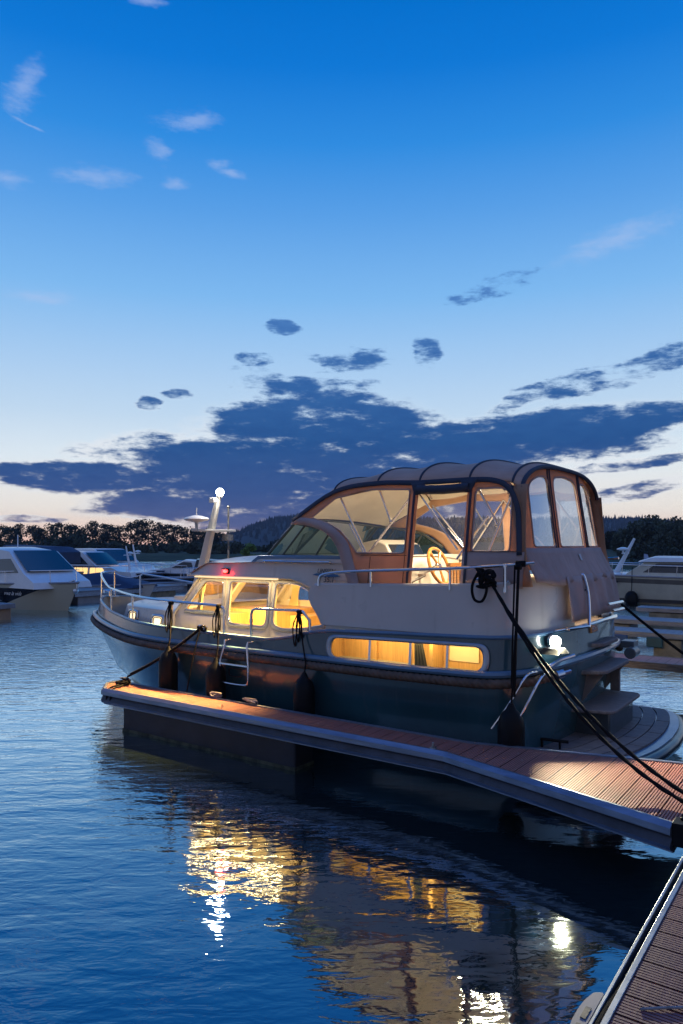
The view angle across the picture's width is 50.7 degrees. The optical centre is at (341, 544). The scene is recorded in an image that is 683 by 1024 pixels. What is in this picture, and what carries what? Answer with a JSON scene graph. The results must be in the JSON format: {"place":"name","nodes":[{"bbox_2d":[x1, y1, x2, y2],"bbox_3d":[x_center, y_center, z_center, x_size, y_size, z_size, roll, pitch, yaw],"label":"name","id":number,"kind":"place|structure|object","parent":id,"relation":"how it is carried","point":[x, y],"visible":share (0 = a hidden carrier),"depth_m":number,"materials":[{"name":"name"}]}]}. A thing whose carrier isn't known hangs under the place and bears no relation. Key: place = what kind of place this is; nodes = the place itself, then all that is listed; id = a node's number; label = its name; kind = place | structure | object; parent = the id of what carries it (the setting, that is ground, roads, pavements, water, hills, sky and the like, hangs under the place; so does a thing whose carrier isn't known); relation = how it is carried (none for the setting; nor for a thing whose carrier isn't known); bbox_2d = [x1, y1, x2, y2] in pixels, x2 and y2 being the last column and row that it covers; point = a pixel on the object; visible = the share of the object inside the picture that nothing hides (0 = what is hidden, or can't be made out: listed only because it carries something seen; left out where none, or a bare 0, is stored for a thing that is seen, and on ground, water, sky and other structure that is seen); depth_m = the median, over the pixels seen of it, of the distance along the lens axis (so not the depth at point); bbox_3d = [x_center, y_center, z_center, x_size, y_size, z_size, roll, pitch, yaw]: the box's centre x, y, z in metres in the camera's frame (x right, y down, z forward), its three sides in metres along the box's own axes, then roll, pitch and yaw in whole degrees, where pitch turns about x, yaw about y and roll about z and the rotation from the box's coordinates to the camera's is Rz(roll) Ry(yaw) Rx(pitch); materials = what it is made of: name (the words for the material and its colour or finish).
{"place":"outdoors","nodes":[
{"label":"outdoors","id":0,"kind":"place"},
{"bbox_2d":[209,691,221,697],"bbox_3d":[-1.519,1.802,8.679,0.217,0.069,0.071,0,0,34],"label":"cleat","id":1,"kind":"object","parent":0,"point":[213,694],"visible":1,"depth_m":8.66,"materials":[{"name":"silver metal"}]},
{"bbox_2d":[0,562,682,1023],"bbox_3d":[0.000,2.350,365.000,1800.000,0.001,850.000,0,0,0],"label":"water","id":2,"kind":"structure","parent":0,"point":[146,880],"depth_m":5.06,"materials":[{"name":"blue liquid"}]},
{"bbox_2d":[0,600,15,619],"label":"pontoon","id":3,"kind":"object","parent":2,"relation":"on","point":[5,611],"visible":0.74,"depth_m":22.60,"materials":[{"name":"metal"}]},
{"bbox_2d":[1,545,83,573],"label":"canopy cruiser","id":4,"kind":"object","parent":2,"relation":"on","point":[71,555],"visible":0.17,"depth_m":34.61,"materials":[{"name":"fabric"}]},
{"bbox_2d":[0,535,91,610],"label":"sport cruiser","id":5,"kind":"object","parent":2,"relation":"on","point":[33,578],"visible":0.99,"depth_m":26.02,"materials":[{"name":"white plastic"}]},
{"bbox_2d":[0,559,17,572],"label":"window","id":6,"kind":"structure","parent":5,"relation":"in","point":[5,564],"depth_m":26.29,"materials":[{"name":"grey glass"}]},
{"bbox_2d":[71,546,164,578],"bbox_3d":[-12.562,1.322,37.676,7.751,2.548,2.674,0,0,20],"label":"steel cruiser","id":7,"kind":"object","parent":2,"relation":"on","point":[95,561],"visible":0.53,"depth_m":36.88,"materials":[{"name":"white"}]},
{"bbox_2d":[73,557,87,564],"bbox_3d":[-13.727,0.772,37.072,1.703,0.451,0.082,0,0,20],"label":"window","id":8,"kind":"structure","parent":7,"relation":"in","point":[82,560],"depth_m":36.89,"materials":[{"name":"black glass"}]},
{"bbox_2d":[74,568,87,573],"bbox_3d":[-13.330,1.325,36.816,0.820,0.328,0.057,0,0,20],"label":"window","id":9,"kind":"structure","parent":7,"relation":"in","point":[84,570],"depth_m":36.74,"materials":[{"name":"yellow glass"}]},
{"bbox_2d":[90,568,103,572],"bbox_3d":[-12.335,1.325,36.454,0.969,0.328,0.057,0,0,20],"label":"window","id":10,"kind":"structure","parent":7,"relation":"in","point":[92,570],"depth_m":36.48,"materials":[{"name":"yellow glass"}]},
{"bbox_2d":[78,572,157,596],"bbox_3d":[-10.589,1.940,32.286,5.355,1.420,2.161,0,0,20],"label":"covered boat","id":11,"kind":"object","parent":2,"relation":"on","point":[147,587],"visible":0.39,"depth_m":31.41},
{"bbox_2d":[74,545,165,571],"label":"steel cruiser","id":12,"kind":"object","parent":2,"relation":"on","point":[116,554],"visible":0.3,"depth_m":41.02,"materials":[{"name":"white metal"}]},
{"bbox_2d":[71,584,183,603],"bbox_3d":[-9.649,2.200,31.443,1.780,0.700,5.700,0,0,36],"label":"pontoon","id":13,"kind":"object","parent":2,"relation":"on","point":[87,595],"visible":0.34,"depth_m":30.62,"materials":[{"name":"metal"}]},
{"bbox_2d":[141,567,197,581],"bbox_3d":[-7.853,1.869,37.386,5.559,1.563,2.061,0,0,-8],"label":"open boat","id":14,"kind":"object","parent":2,"relation":"on","point":[188,578],"visible":0.22,"depth_m":36.32,"materials":[{"name":"metal"}]},
{"bbox_2d":[152,582,186,591],"bbox_3d":[-2.206,2.200,45.361,1.480,0.700,25.600,0,0,36],"label":"pontoon","id":15,"kind":"object","parent":2,"relation":"on","point":[184,584],"visible":0.01,"depth_m":35.90,"materials":[{"name":"metal"}]},
{"bbox_2d":[145,558,221,576],"bbox_3d":[-8.652,1.700,40.229,6.174,1.900,2.361,0,0,8],"label":"cruiser","id":16,"kind":"object","parent":2,"relation":"on","point":[179,568],"visible":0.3,"depth_m":39.31,"materials":[{"name":"white plastic"}]},
{"bbox_2d":[172,562,192,567],"bbox_3d":[-8.684,1.091,39.364,1.162,0.318,0.101,0,0,8],"label":"window","id":17,"kind":"structure","parent":16,"relation":"in","point":[189,565],"depth_m":39.33,"materials":[{"name":"black glass"}]},
{"bbox_2d":[187,583,192,590],"bbox_3d":[-4.632,2.025,34.490,5.150,1.250,1.961,0,0,-2],"label":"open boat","id":18,"kind":"object","parent":2,"relation":"on","point":[189,585],"visible":0.02,"depth_m":33.49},
{"bbox_2d":[90,459,682,759],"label":"motor yacht","id":19,"kind":"object","parent":2,"relation":"on","point":[407,634],"visible":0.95,"depth_m":8.00,"materials":[{"name":"blue paint"}]},
{"bbox_2d":[106,625,207,703],"bbox_3d":[-2.364,1.529,9.356,1.287,0.991,0.463,0,0,0],"label":"mooring line","id":20,"kind":"object","parent":19,"relation":"attached to","point":[121,683],"visible":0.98,"depth_m":9.39,"materials":[{"name":"black fabric"}]},
{"bbox_2d":[158,601,177,690],"bbox_3d":[-2.278,1.427,9.531,0.248,1.346,0.383,0,0,-2],"label":"fender","id":21,"kind":"object","parent":19,"relation":"hanging from","point":[168,671],"visible":0.82,"depth_m":9.38,"materials":[{"name":"black rubber"}]},
{"bbox_2d":[186,629,199,691],"bbox_3d":[-1.879,1.469,9.142,0.016,0.767,0.303,0,0,24],"label":"hanging line","id":22,"kind":"object","parent":19,"relation":"hanging from","point":[192,661],"visible":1,"depth_m":9.11,"materials":[{"name":"black fabric"}]},
{"bbox_2d":[184,578,225,614],"bbox_3d":[-1.904,0.708,10.032,0.810,0.505,0.065,0,0,38],"label":"saloon window","id":23,"kind":"structure","parent":19,"relation":"in","point":[204,580],"depth_m":9.99,"materials":[{"name":"white metal"}]},
{"bbox_2d":[190,582,237,605],"bbox_3d":[-1.911,0.705,10.786,0.348,0.390,0.951,0,0,30],"label":"front window glass","id":24,"kind":"structure","parent":19,"relation":"in","point":[213,590],"depth_m":10.81,"materials":[{"name":"clear glass"}]},
{"bbox_2d":[206,604,225,698],"bbox_3d":[-1.551,1.462,9.009,0.250,1.416,0.367,0,0,9],"label":"fender","id":25,"kind":"object","parent":19,"relation":"hanging from","point":[215,674],"visible":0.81,"depth_m":8.88,"materials":[{"name":"black rubber"}]},
{"bbox_2d":[219,639,251,685],"bbox_3d":[-1.286,1.438,8.802,0.498,0.541,0.127,0,0,36],"label":"boarding ladder","id":26,"kind":"object","parent":19,"relation":"attached to","point":[234,664],"visible":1,"depth_m":8.74,"materials":[{"name":"metal"}]},
{"bbox_2d":[226,579,271,629],"bbox_3d":[-1.237,0.772,9.514,0.796,0.646,0.086,0,0,36],"label":"saloon window","id":27,"kind":"structure","parent":19,"relation":"in","point":[262,627],"depth_m":9.49,"materials":[{"name":"white metal"}]},
{"bbox_2d":[235,583,284,600],"bbox_3d":[-1.280,0.705,11.668,0.348,0.390,0.951,0,0,41],"label":"front window glass","id":28,"kind":"structure","parent":19,"relation":"in","point":[251,591],"depth_m":11.62,"materials":[{"name":"clear glass"}]},
{"bbox_2d":[269,580,324,632],"bbox_3d":[-0.548,0.774,9.018,0.889,0.656,0.081,0,0,36],"label":"saloon window","id":29,"kind":"structure","parent":19,"relation":"in","point":[276,582],"depth_m":9.14,"materials":[{"name":"white metal"}]},
{"bbox_2d":[292,610,314,713],"bbox_3d":[-0.431,1.482,8.223,0.250,1.456,0.424,0,0,-6],"label":"fender","id":30,"kind":"object","parent":19,"relation":"hanging from","point":[304,695],"visible":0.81,"depth_m":8.06,"materials":[{"name":"black rubber"}]},
{"bbox_2d":[326,635,489,670],"bbox_3d":[0.632,1.126,7.557,1.968,0.318,0.059,0,0,36],"label":"hull window","id":31,"kind":"structure","parent":19,"relation":"in","point":[486,655],"depth_m":7.48,"materials":[{"name":"yellow glass"}]},
{"bbox_2d":[497,564,524,746],"bbox_3d":[1.599,1.182,6.733,0.250,1.996,0.321,0,0,36],"label":"fender","id":32,"kind":"object","parent":19,"relation":"hanging from","point":[511,729],"visible":0.65,"depth_m":6.63,"materials":[{"name":"black rubber"}]},
{"bbox_2d":[510,561,525,696],"bbox_3d":[1.670,0.785,6.806,0.105,1.271,0.231,0,0,25],"label":"hanging line","id":33,"kind":"object","parent":19,"relation":"hanging from","point":[523,563],"visible":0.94,"depth_m":6.78,"materials":[{"name":"black fabric"}]},
{"bbox_2d":[471,567,682,803],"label":"mooring line","id":34,"kind":"object","parent":19,"relation":"attached to","point":[482,575],"visible":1,"depth_m":6.09,"materials":[{"name":"black fabric"}]},
{"bbox_2d":[621,604,682,654],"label":"mooring line","id":35,"kind":"object","parent":19,"relation":"attached to","point":[653,630],"visible":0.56,"depth_m":8.88,"materials":[{"name":"black fabric"}]},
{"bbox_2d":[101,681,682,852],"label":"finger dock","id":36,"kind":"object","parent":2,"relation":"on","point":[614,794],"visible":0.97,"depth_m":6.56,"materials":[{"name":"brown wood"}]},
{"bbox_2d":[242,697,257,703],"bbox_3d":[-1.057,1.805,8.352,0.233,0.068,0.071,0,0,36],"label":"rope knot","id":37,"kind":"object","parent":36,"relation":"on","point":[251,700],"visible":1,"depth_m":8.32,"materials":[{"name":"white fabric"}]},
{"bbox_2d":[588,856,682,1023],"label":"walkway","id":38,"kind":"structure","parent":2,"relation":"on","point":[653,977],"depth_m":3.12,"materials":[{"name":"brown wood"}]},
{"bbox_2d":[570,992,603,1023],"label":"dock bumper","id":39,"kind":"object","parent":38,"relation":"attached to","point":[586,1010],"visible":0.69,"depth_m":2.89,"materials":[{"name":"grey plastic"}]},
{"bbox_2d":[595,955,636,1023],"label":"power cable","id":40,"kind":"object","parent":38,"relation":"on","point":[606,1007],"visible":0.29,"depth_m":2.96,"materials":[{"name":"black rubber"}]},
{"bbox_2d":[640,1006,682,1010],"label":"cable scrap","id":41,"kind":"object","parent":38,"relation":"on","point":[660,1008],"visible":1,"depth_m":2.86,"materials":[{"name":"grey rubber"}]},
{"bbox_2d":[609,538,682,605],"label":"motor yacht","id":42,"kind":"object","parent":2,"relation":"on","point":[655,580],"visible":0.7,"depth_m":28.55,"materials":[{"name":"white plastic"}]},
{"bbox_2d":[644,563,682,572],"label":"window","id":43,"kind":"structure","parent":42,"relation":"in","point":[672,568],"depth_m":28.34,"materials":[{"name":"black glass"}]},
{"bbox_2d":[614,626,682,657],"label":"finger dock","id":44,"kind":"object","parent":2,"relation":"on","point":[661,647],"visible":0.3,"depth_m":15.13,"materials":[{"name":"metal"}]},
{"bbox_2d":[614,615,682,638],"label":"finger dock","id":45,"kind":"object","parent":2,"relation":"on","point":[626,621],"visible":0.25,"depth_m":17.89,"materials":[{"name":"metal"}]},
{"bbox_2d":[615,653,682,672],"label":"finger dock","id":46,"kind":"object","parent":2,"relation":"on","point":[661,663],"visible":0.11,"depth_m":11.42,"materials":[{"name":"brown wood"}]},
{"bbox_2d":[636,606,682,618],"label":"finger dock","id":47,"kind":"object","parent":2,"relation":"on","point":[665,612],"visible":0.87,"depth_m":21.03,"materials":[{"name":"metal"}]},
{"bbox_2d":[0,0,682,544],"label":"sky","id":48,"kind":"structure","parent":0,"point":[272,255],"materials":[{"name":"blue"}]},
{"bbox_2d":[131,540,643,568],"bbox_3d":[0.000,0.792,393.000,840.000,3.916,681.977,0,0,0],"label":"shore bank","id":49,"kind":"structure","parent":0,"point":[161,556],"depth_m":104.80,"materials":[{"name":"green plant"}]},
{"bbox_2d":[0,524,8,541],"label":"tree","id":50,"kind":"object","parent":49,"relation":"on","point":[2,528],"visible":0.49,"depth_m":151.79,"materials":[{"name":"green plant"}]},
{"bbox_2d":[2,526,22,541],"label":"tree","id":51,"kind":"object","parent":49,"relation":"on","point":[12,530],"visible":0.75,"depth_m":149.14,"materials":[{"name":"green plant"}]},
{"bbox_2d":[13,524,28,541],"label":"tree","id":52,"kind":"object","parent":49,"relation":"on","point":[20,527],"visible":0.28,"depth_m":152.87,"materials":[{"name":"green plant"}]},
{"bbox_2d":[24,525,41,542],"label":"tree","id":53,"kind":"object","parent":49,"relation":"on","point":[30,529],"visible":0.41,"depth_m":149.57,"materials":[{"name":"green plant"}]},
{"bbox_2d":[28,527,46,542],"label":"tree","id":54,"kind":"object","parent":49,"relation":"on","point":[37,532],"visible":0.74,"depth_m":145.99,"materials":[{"name":"green plant"}]},
{"bbox_2d":[40,523,58,537],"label":"tree","id":55,"kind":"object","parent":49,"relation":"on","point":[51,527],"visible":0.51,"depth_m":147.60,"materials":[{"name":"green plant"}]},
{"bbox_2d":[50,522,72,537],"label":"tree","id":56,"kind":"object","parent":49,"relation":"on","point":[67,527],"visible":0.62,"depth_m":144.71,"materials":[{"name":"green plant"}]},
{"bbox_2d":[65,523,81,535],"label":"tree","id":57,"kind":"object","parent":49,"relation":"on","point":[73,526],"visible":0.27,"depth_m":147.06,"materials":[{"name":"green plant"}]},
{"bbox_2d":[71,525,91,541],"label":"tree","id":58,"kind":"object","parent":49,"relation":"on","point":[81,531],"visible":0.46,"depth_m":144.19,"materials":[{"name":"green plant"}]},
{"bbox_2d":[84,520,100,540],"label":"tree","id":59,"kind":"object","parent":49,"relation":"on","point":[92,523],"visible":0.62,"depth_m":152.34,"materials":[{"name":"green plant"}]},
{"bbox_2d":[91,523,106,541],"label":"tree","id":60,"kind":"object","parent":49,"relation":"on","point":[96,530],"visible":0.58,"depth_m":151.09,"materials":[{"name":"green plant"}]},
{"bbox_2d":[98,523,114,541],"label":"tree","id":61,"kind":"object","parent":49,"relation":"on","point":[105,537],"visible":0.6,"depth_m":147.62,"materials":[{"name":"green plant"}]},
{"bbox_2d":[107,525,127,542],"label":"tree","id":62,"kind":"object","parent":49,"relation":"on","point":[117,531],"visible":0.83,"depth_m":144.74,"materials":[{"name":"green plant"}]},
{"bbox_2d":[122,521,141,542],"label":"tree","id":63,"kind":"object","parent":49,"relation":"on","point":[132,526],"visible":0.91,"depth_m":148.16,"materials":[{"name":"green plant"}]},
{"bbox_2d":[0,530,269,552],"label":"shrub belt","id":64,"kind":"object","parent":49,"relation":"on","point":[71,540],"visible":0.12,"depth_m":124.71,"materials":[{"name":"green plant"}]},
{"bbox_2d":[133,519,148,543],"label":"tree","id":65,"kind":"object","parent":49,"relation":"on","point":[140,522],"visible":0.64,"depth_m":153.55,"materials":[{"name":"green plant"}]},
{"bbox_2d":[140,519,153,544],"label":"tree","id":66,"kind":"object","parent":49,"relation":"on","point":[147,528],"visible":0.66,"depth_m":154.25,"materials":[{"name":"green plant"}]},
{"bbox_2d":[141,545,158,552],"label":"bushy tree","id":67,"kind":"object","parent":49,"relation":"on","point":[149,549],"visible":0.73,"depth_m":114.41,"materials":[{"name":"green plant"}]},
{"bbox_2d":[148,522,166,542],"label":"tree","id":68,"kind":"object","parent":49,"relation":"on","point":[156,536],"visible":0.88,"depth_m":150.45,"materials":[{"name":"green plant"}]},
{"bbox_2d":[157,524,176,543],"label":"tree","id":69,"kind":"object","parent":49,"relation":"on","point":[166,527],"visible":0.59,"depth_m":149.16,"materials":[{"name":"green plant"}]},
{"bbox_2d":[164,544,183,552],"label":"bushy tree","id":70,"kind":"object","parent":49,"relation":"on","point":[171,548],"visible":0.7,"depth_m":115.47,"materials":[{"name":"green plant"}]},
{"bbox_2d":[163,525,188,542],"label":"tree","id":71,"kind":"object","parent":49,"relation":"on","point":[178,528],"visible":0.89,"depth_m":143.77,"materials":[{"name":"green plant"}]},
{"bbox_2d":[179,526,202,543],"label":"tree","id":72,"kind":"object","parent":49,"relation":"on","point":[189,536],"visible":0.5,"depth_m":146.49,"materials":[{"name":"green plant"}]},
{"bbox_2d":[185,540,202,553],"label":"tree","id":73,"kind":"object","parent":49,"relation":"on","point":[193,547],"visible":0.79,"depth_m":111.56,"materials":[{"name":"green plant"}]},
{"bbox_2d":[191,531,205,543],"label":"tree","id":74,"kind":"object","parent":49,"relation":"on","point":[199,536],"visible":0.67,"depth_m":145.72,"materials":[{"name":"green plant"}]},
{"bbox_2d":[211,543,226,553],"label":"bushy tree","id":75,"kind":"object","parent":49,"relation":"on","point":[218,548],"visible":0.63,"depth_m":112.31,"materials":[{"name":"green plant"}]},
{"bbox_2d":[213,532,224,544],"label":"tree","id":76,"kind":"object","parent":49,"relation":"on","point":[217,535],"visible":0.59,"depth_m":152.44,"materials":[{"name":"green plant"}]},
{"bbox_2d":[223,541,243,553],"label":"bushy tree","id":77,"kind":"object","parent":49,"relation":"on","point":[236,547],"visible":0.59,"depth_m":113.82,"materials":[{"name":"green plant"}]},
{"bbox_2d":[240,542,256,555],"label":"green bush","id":78,"kind":"object","parent":49,"relation":"on","point":[248,548],"visible":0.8,"depth_m":87.70,"materials":[{"name":"green plant"}]},
{"bbox_2d":[266,535,682,562],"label":"shrub belt","id":79,"kind":"object","parent":49,"relation":"on","point":[638,553],"visible":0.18,"depth_m":74.89,"materials":[{"name":"green plant"}]},
{"bbox_2d":[604,531,618,548],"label":"broad tree","id":80,"kind":"object","parent":49,"relation":"on","point":[608,536],"visible":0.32,"depth_m":97.44,"materials":[{"name":"green plant"}]},
{"bbox_2d":[610,523,650,551],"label":"broad tree","id":81,"kind":"object","parent":49,"relation":"on","point":[625,537],"visible":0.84,"depth_m":89.01,"materials":[{"name":"green plant"}]},
{"bbox_2d":[624,514,661,543],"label":"broad tree","id":82,"kind":"object","parent":49,"relation":"on","point":[650,522],"visible":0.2,"depth_m":91.11,"materials":[{"name":"green plant"}]},
{"bbox_2d":[645,516,682,537],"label":"broad tree","id":83,"kind":"object","parent":49,"relation":"on","point":[675,527],"visible":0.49,"depth_m":86.88,"materials":[{"name":"green plant"}]},
{"bbox_2d":[220,519,641,545],"bbox_3d":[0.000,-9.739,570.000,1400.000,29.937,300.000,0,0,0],"label":"hills","id":84,"kind":"structure","parent":0,"point":[247,539],"depth_m":479.01,"materials":[{"name":"green plant"}]},
{"bbox_2d":[157,513,681,545],"bbox_3d":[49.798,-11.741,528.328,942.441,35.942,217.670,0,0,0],"label":"conifer forest","id":85,"kind":"object","parent":84,"relation":"on","point":[620,522],"visible":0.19,"depth_m":538.85,"materials":[{"name":"green plant"}]}
]}

